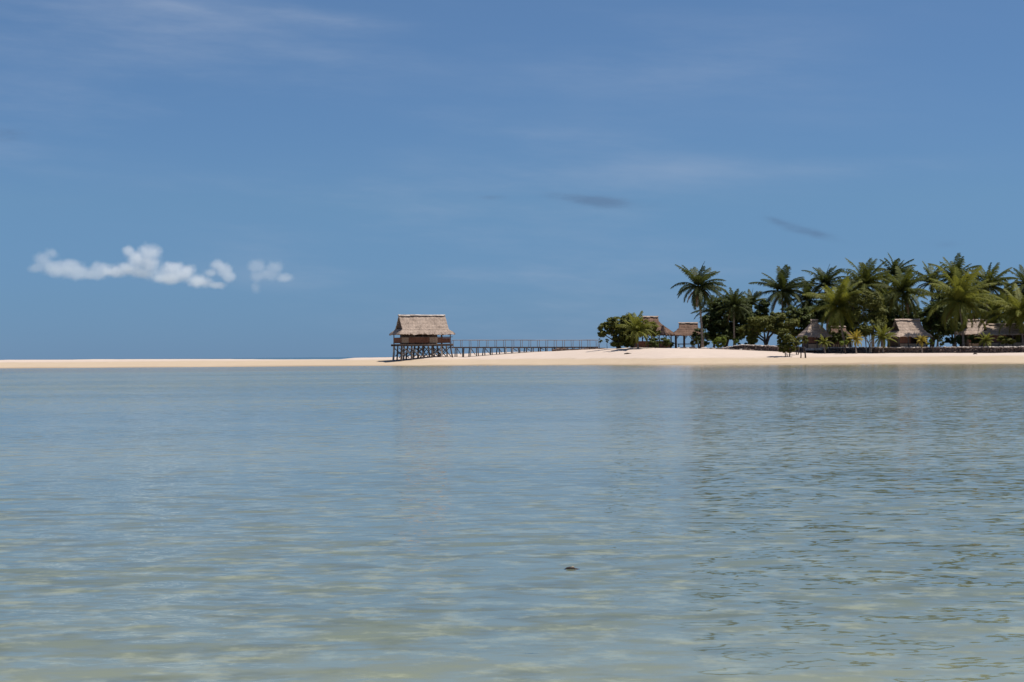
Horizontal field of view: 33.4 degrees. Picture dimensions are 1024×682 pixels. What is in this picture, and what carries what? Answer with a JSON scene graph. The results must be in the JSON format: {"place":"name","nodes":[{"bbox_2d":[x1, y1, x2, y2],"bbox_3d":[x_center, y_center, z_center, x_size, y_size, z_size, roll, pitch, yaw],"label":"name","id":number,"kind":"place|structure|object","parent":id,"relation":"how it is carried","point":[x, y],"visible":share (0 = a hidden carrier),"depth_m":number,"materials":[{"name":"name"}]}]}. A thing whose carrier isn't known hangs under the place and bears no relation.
{"place":"outdoors","nodes":[
{"label":"outdoors","id":0,"kind":"place"},
{"bbox_2d":[35,357,370,359],"bbox_3d":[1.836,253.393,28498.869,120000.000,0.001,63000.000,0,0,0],"label":"ocean floor","id":1,"kind":"structure","parent":0,"point":[244,358],"depth_m":19433.24,"materials":[{"name":"beige sand"}]},
{"bbox_2d":[0,357,1023,681],"bbox_3d":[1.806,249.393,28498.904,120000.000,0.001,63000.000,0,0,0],"label":"water","id":2,"kind":"structure","parent":0,"point":[70,429],"depth_m":23.72,"materials":[{"name":"liquid"}]},
{"bbox_2d":[0,370,1023,681],"bbox_3d":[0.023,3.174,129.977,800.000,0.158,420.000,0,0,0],"label":"seabed","id":3,"kind":"structure","parent":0,"point":[402,632],"depth_m":14.79,"materials":[{"name":"beige sand"}]},
{"bbox_2d":[0,347,1023,371],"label":"sand beach","id":4,"kind":"structure","parent":0,"point":[650,356],"depth_m":267.58,"materials":[{"name":"beige sand"}]},
{"bbox_2d":[389,314,454,360],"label":"stilt house","id":5,"kind":"structure","parent":4,"relation":"on","point":[414,330],"depth_m":294.65,"materials":[{"name":"grey wood"}]},
{"bbox_2d":[452,340,605,356],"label":"jetty","id":6,"kind":"object","parent":4,"relation":"on","point":[562,348],"visible":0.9,"depth_m":300.54,"materials":[{"name":"grey wood"}]},
{"bbox_2d":[597,312,641,347],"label":"beach tree","id":7,"kind":"object","parent":4,"relation":"on","point":[619,340],"visible":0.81,"depth_m":281.24,"materials":[{"name":"green plant"}]},
{"bbox_2d":[615,311,659,348],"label":"young palm","id":8,"kind":"object","parent":4,"relation":"on","point":[635,326],"visible":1,"depth_m":275.28,"materials":[{"name":"green plant"}]},
{"bbox_2d":[642,319,660,347],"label":"beach tree","id":9,"kind":"object","parent":4,"relation":"on","point":[654,329],"visible":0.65,"depth_m":278.81,"materials":[{"name":"green plant"}]},
{"bbox_2d":[631,316,674,347],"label":"open pavilion","id":10,"kind":"structure","parent":4,"relation":"on","point":[665,331],"depth_m":286.54,"materials":[{"name":"beige wicker"}]},
{"bbox_2d":[648,338,658,347],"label":"bush","id":11,"kind":"object","parent":4,"relation":"on","point":[655,343],"visible":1,"depth_m":274.62,"materials":[{"name":"green plant"}]},
{"bbox_2d":[658,337,671,347],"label":"bush","id":12,"kind":"object","parent":4,"relation":"on","point":[666,342],"visible":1,"depth_m":276.81,"materials":[{"name":"green plant"}]},
{"bbox_2d":[672,322,700,348],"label":"open pavilion","id":13,"kind":"structure","parent":4,"relation":"on","point":[685,329],"depth_m":290.85,"materials":[{"name":"brown wood"}]},
{"bbox_2d":[690,338,698,346],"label":"bush","id":14,"kind":"object","parent":4,"relation":"on","point":[695,341],"visible":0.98,"depth_m":280.81,"materials":[{"name":"green plant"}]},
{"bbox_2d":[671,263,728,346],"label":"coconut palm","id":15,"kind":"object","parent":4,"relation":"on","point":[699,293],"visible":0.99,"depth_m":281.96,"materials":[{"name":"green plant"}]},
{"bbox_2d":[691,328,710,347],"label":"bush","id":16,"kind":"object","parent":4,"relation":"on","point":[696,335],"visible":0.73,"depth_m":287.71,"materials":[{"name":"green plant"}]},
{"bbox_2d":[691,294,728,347],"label":"coconut palm","id":17,"kind":"object","parent":4,"relation":"on","point":[709,304],"visible":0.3,"depth_m":296.64,"materials":[{"name":"green plant"}]},
{"bbox_2d":[712,336,726,347],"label":"bush","id":18,"kind":"object","parent":4,"relation":"on","point":[722,340],"visible":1,"depth_m":276.84,"materials":[{"name":"green plant"}]},
{"bbox_2d":[699,297,752,346],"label":"beach tree","id":19,"kind":"object","parent":4,"relation":"on","point":[717,326],"visible":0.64,"depth_m":293.13,"materials":[{"name":"green plant"}]},
{"bbox_2d":[712,287,753,345],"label":"coconut palm","id":20,"kind":"object","parent":4,"relation":"on","point":[735,299],"visible":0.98,"depth_m":288.84,"materials":[{"name":"green plant"}]},
{"bbox_2d":[732,338,740,344],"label":"bush","id":21,"kind":"object","parent":4,"relation":"on","point":[736,341],"visible":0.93,"depth_m":275.83,"materials":[{"name":"green plant"}]},
{"bbox_2d":[744,333,759,344],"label":"bush","id":22,"kind":"object","parent":4,"relation":"on","point":[753,340],"visible":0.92,"depth_m":274.81,"materials":[{"name":"green plant"}]},
{"bbox_2d":[736,299,770,342],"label":"beach tree","id":23,"kind":"object","parent":4,"relation":"on","point":[763,309],"visible":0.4,"depth_m":295.44,"materials":[{"name":"green plant"}]},
{"bbox_2d":[745,289,766,311],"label":"coconut palm","id":24,"kind":"object","parent":4,"relation":"on","point":[755,300],"visible":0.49,"depth_m":304.41,"materials":[{"name":"green plant"}]},
{"bbox_2d":[738,312,799,344],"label":"beach tree","id":25,"kind":"object","parent":4,"relation":"on","point":[772,324],"visible":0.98,"depth_m":275.20,"materials":[{"name":"green plant"}]},
{"bbox_2d":[748,264,815,334],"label":"coconut palm","id":26,"kind":"object","parent":4,"relation":"on","point":[786,292],"visible":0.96,"depth_m":298.85,"materials":[{"name":"green plant"}]},
{"bbox_2d":[776,328,795,356],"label":"bush","id":27,"kind":"object","parent":4,"relation":"on","point":[787,340],"visible":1,"depth_m":250.61,"materials":[{"name":"green plant"}]},
{"bbox_2d":[782,305,812,345],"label":"beach tree","id":28,"kind":"object","parent":4,"relation":"on","point":[795,313],"visible":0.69,"depth_m":280.35,"materials":[{"name":"green plant"}]},
{"bbox_2d":[792,337,802,354],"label":"bush","id":29,"kind":"object","parent":4,"relation":"on","point":[798,341],"visible":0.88,"depth_m":253.94,"materials":[{"name":"green plant"}]},
{"bbox_2d":[802,336,808,352],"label":"bush","id":30,"kind":"object","parent":4,"relation":"on","point":[804,340],"visible":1,"depth_m":259.88,"materials":[{"name":"green plant"}]},
{"bbox_2d":[792,277,825,308],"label":"coconut palm","id":31,"kind":"object","parent":4,"relation":"on","point":[806,300],"visible":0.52,"depth_m":301.58,"materials":[{"name":"green plant"}]},
{"bbox_2d":[797,319,832,349],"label":"thatched hut","id":32,"kind":"object","parent":4,"relation":"on","point":[812,330],"visible":0.91,"depth_m":266.50,"materials":[{"name":"beige wicker"}]},
{"bbox_2d":[815,334,833,353],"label":"young palm","id":33,"kind":"object","parent":4,"relation":"on","point":[824,342],"visible":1,"depth_m":259.17,"materials":[{"name":"green plant"}]},
{"bbox_2d":[801,266,849,338],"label":"coconut palm","id":34,"kind":"object","parent":4,"relation":"on","point":[827,278],"visible":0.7,"depth_m":303.56,"materials":[{"name":"green plant"}]},
{"bbox_2d":[800,298,860,334],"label":"beach tree","id":35,"kind":"object","parent":4,"relation":"on","point":[818,314],"visible":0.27,"depth_m":296.93,"materials":[{"name":"green plant"}]},
{"bbox_2d":[802,276,866,347],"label":"coconut palm","id":36,"kind":"object","parent":4,"relation":"on","point":[837,302],"visible":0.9,"depth_m":263.68,"materials":[{"name":"green plant"}]},
{"bbox_2d":[827,326,851,346],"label":"thatched hut","id":37,"kind":"object","parent":4,"relation":"on","point":[844,330],"visible":0.23,"depth_m":278.07,"materials":[{"name":"beige wicker"}]},
{"bbox_2d":[828,329,851,346],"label":"bush","id":38,"kind":"object","parent":4,"relation":"on","point":[836,338],"visible":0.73,"depth_m":267.71,"materials":[{"name":"green plant"}]},
{"bbox_2d":[839,340,848,353],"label":"bush","id":39,"kind":"object","parent":4,"relation":"on","point":[844,342],"visible":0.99,"depth_m":255.66,"materials":[{"name":"green plant"}]},
{"bbox_2d":[833,270,873,346],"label":"coconut palm","id":40,"kind":"object","parent":4,"relation":"on","point":[850,345],"visible":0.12,"depth_m":299.00,"materials":[{"name":"green plant"}]},
{"bbox_2d":[847,329,863,353],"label":"young palm","id":41,"kind":"object","parent":4,"relation":"on","point":[856,338],"visible":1,"depth_m":257.11,"materials":[{"name":"yellow plant"}]},
{"bbox_2d":[845,288,887,352],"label":"tree","id":42,"kind":"object","parent":4,"relation":"on","point":[872,316],"visible":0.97,"depth_m":261.32,"materials":[{"name":"green plant"}]},
{"bbox_2d":[836,258,896,346],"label":"coconut palm","id":43,"kind":"object","parent":4,"relation":"on","point":[867,274],"visible":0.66,"depth_m":283.97,"materials":[{"name":"green plant"}]},
{"bbox_2d":[722,344,1023,352],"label":"stone seawall","id":44,"kind":"object","parent":4,"relation":"on","point":[980,349],"visible":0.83,"depth_m":259.57,"materials":[{"name":"grey stone"}]},
{"bbox_2d":[869,323,897,352],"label":"young palm","id":45,"kind":"object","parent":4,"relation":"on","point":[883,335],"visible":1,"depth_m":258.01,"materials":[{"name":"green plant"}]},
{"bbox_2d":[871,282,904,346],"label":"coconut palm","id":46,"kind":"object","parent":4,"relation":"on","point":[885,289],"visible":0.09,"depth_m":297.65,"materials":[{"name":"green plant"}]},
{"bbox_2d":[874,252,916,303],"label":"coconut palm","id":47,"kind":"object","parent":4,"relation":"on","point":[901,266],"visible":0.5,"depth_m":305.50,"materials":[{"name":"green plant"}]},
{"bbox_2d":[874,294,921,332],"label":"beach tree","id":48,"kind":"object","parent":4,"relation":"on","point":[891,317],"visible":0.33,"depth_m":289.05,"materials":[{"name":"green plant"}]},
{"bbox_2d":[865,266,934,318],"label":"coconut palm","id":49,"kind":"object","parent":4,"relation":"on","point":[907,284],"visible":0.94,"depth_m":273.04,"materials":[{"name":"green plant"}]},
{"bbox_2d":[886,319,932,346],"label":"thatched hut","id":50,"kind":"object","parent":4,"relation":"on","point":[907,331],"visible":0.86,"depth_m":261.80,"materials":[{"name":"beige wicker"}]},
{"bbox_2d":[915,334,928,352],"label":"young palm","id":51,"kind":"object","parent":4,"relation":"on","point":[921,339],"visible":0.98,"depth_m":255.76,"materials":[{"name":"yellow plant"}]},
{"bbox_2d":[926,339,934,352],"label":"bush","id":52,"kind":"object","parent":4,"relation":"on","point":[930,341],"visible":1,"depth_m":256.86,"materials":[{"name":"green plant"}]},
{"bbox_2d":[913,263,949,346],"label":"coconut palm","id":53,"kind":"object","parent":4,"relation":"on","point":[928,268],"visible":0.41,"depth_m":299.99,"materials":[{"name":"green plant"}]},
{"bbox_2d":[917,301,952,346],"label":"beach tree","id":54,"kind":"object","parent":4,"relation":"on","point":[932,325],"visible":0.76,"depth_m":269.21,"materials":[{"name":"green plant"}]},
{"bbox_2d":[918,297,960,346],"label":"coconut palm","id":55,"kind":"object","parent":4,"relation":"on","point":[921,301],"visible":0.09,"depth_m":282.84,"materials":[{"name":"green plant"}]},
{"bbox_2d":[924,252,983,346],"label":"coconut palm","id":56,"kind":"object","parent":4,"relation":"on","point":[952,265],"visible":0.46,"depth_m":291.30,"materials":[{"name":"green plant"}]},
{"bbox_2d":[930,285,977,337],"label":"beach tree","id":57,"kind":"object","parent":4,"relation":"on","point":[938,299],"visible":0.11,"depth_m":297.09,"materials":[{"name":"green plant"}]},
{"bbox_2d":[945,335,967,346],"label":"bush","id":58,"kind":"object","parent":4,"relation":"on","point":[952,341],"visible":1,"depth_m":261.69,"materials":[{"name":"green plant"}]},
{"bbox_2d":[916,265,1004,346],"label":"coconut palm","id":59,"kind":"object","parent":4,"relation":"on","point":[962,298],"visible":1,"depth_m":260.14,"materials":[{"name":"green plant"}]},
{"bbox_2d":[954,319,985,346],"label":"thatched hut","id":60,"kind":"object","parent":4,"relation":"on","point":[968,330],"visible":0.45,"depth_m":282.69,"materials":[{"name":"beige wicker"}]},
{"bbox_2d":[968,334,979,345],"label":"bush","id":61,"kind":"object","parent":4,"relation":"on","point":[971,338],"visible":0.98,"depth_m":261.51,"materials":[{"name":"green plant"}]},
{"bbox_2d":[975,332,993,346],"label":"young palm","id":62,"kind":"object","parent":4,"relation":"on","point":[986,340],"visible":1,"depth_m":254.04,"materials":[{"name":"green plant"}]},
{"bbox_2d":[961,262,1020,321],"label":"coconut palm","id":63,"kind":"object","parent":4,"relation":"on","point":[990,277],"visible":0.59,"depth_m":287.39,"materials":[{"name":"green plant"}]},
{"bbox_2d":[968,291,1016,330],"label":"coconut palm","id":64,"kind":"object","parent":4,"relation":"on","point":[994,307],"visible":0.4,"depth_m":271.29,"materials":[{"name":"green plant"}]},
{"bbox_2d":[975,323,1023,346],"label":"thatched hut","id":65,"kind":"object","parent":4,"relation":"on","point":[991,329],"visible":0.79,"depth_m":260.46,"materials":[{"name":"beige wicker"}]},
{"bbox_2d":[975,290,1023,323],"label":"beach tree","id":66,"kind":"object","parent":4,"relation":"on","point":[1022,293],"visible":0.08,"depth_m":294.98,"materials":[{"name":"green plant"}]},
{"bbox_2d":[978,283,1023,345],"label":"coconut palm","id":67,"kind":"object","parent":4,"relation":"on","point":[1018,312],"visible":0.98,"depth_m":259.09,"materials":[{"name":"green plant"}]},
{"bbox_2d":[996,336,1016,345],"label":"bush","id":68,"kind":"object","parent":4,"relation":"on","point":[1005,340],"visible":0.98,"depth_m":255.55,"materials":[{"name":"green plant"}]},
{"bbox_2d":[995,279,1017,295],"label":"coconut palm","id":69,"kind":"object","parent":4,"relation":"on","point":[1010,291],"visible":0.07,"depth_m":299.82,"materials":[{"name":"green plant"}]},
{"bbox_2d":[1005,264,1023,293],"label":"coconut palm","id":70,"kind":"object","parent":4,"relation":"on","point":[1019,275],"visible":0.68,"depth_m":294.68,"materials":[{"name":"green plant"}]},
{"bbox_2d":[0,0,1023,359],"label":"sky","id":71,"kind":"structure","parent":0,"point":[179,178],"materials":[{"name":"blue"}]}
]}

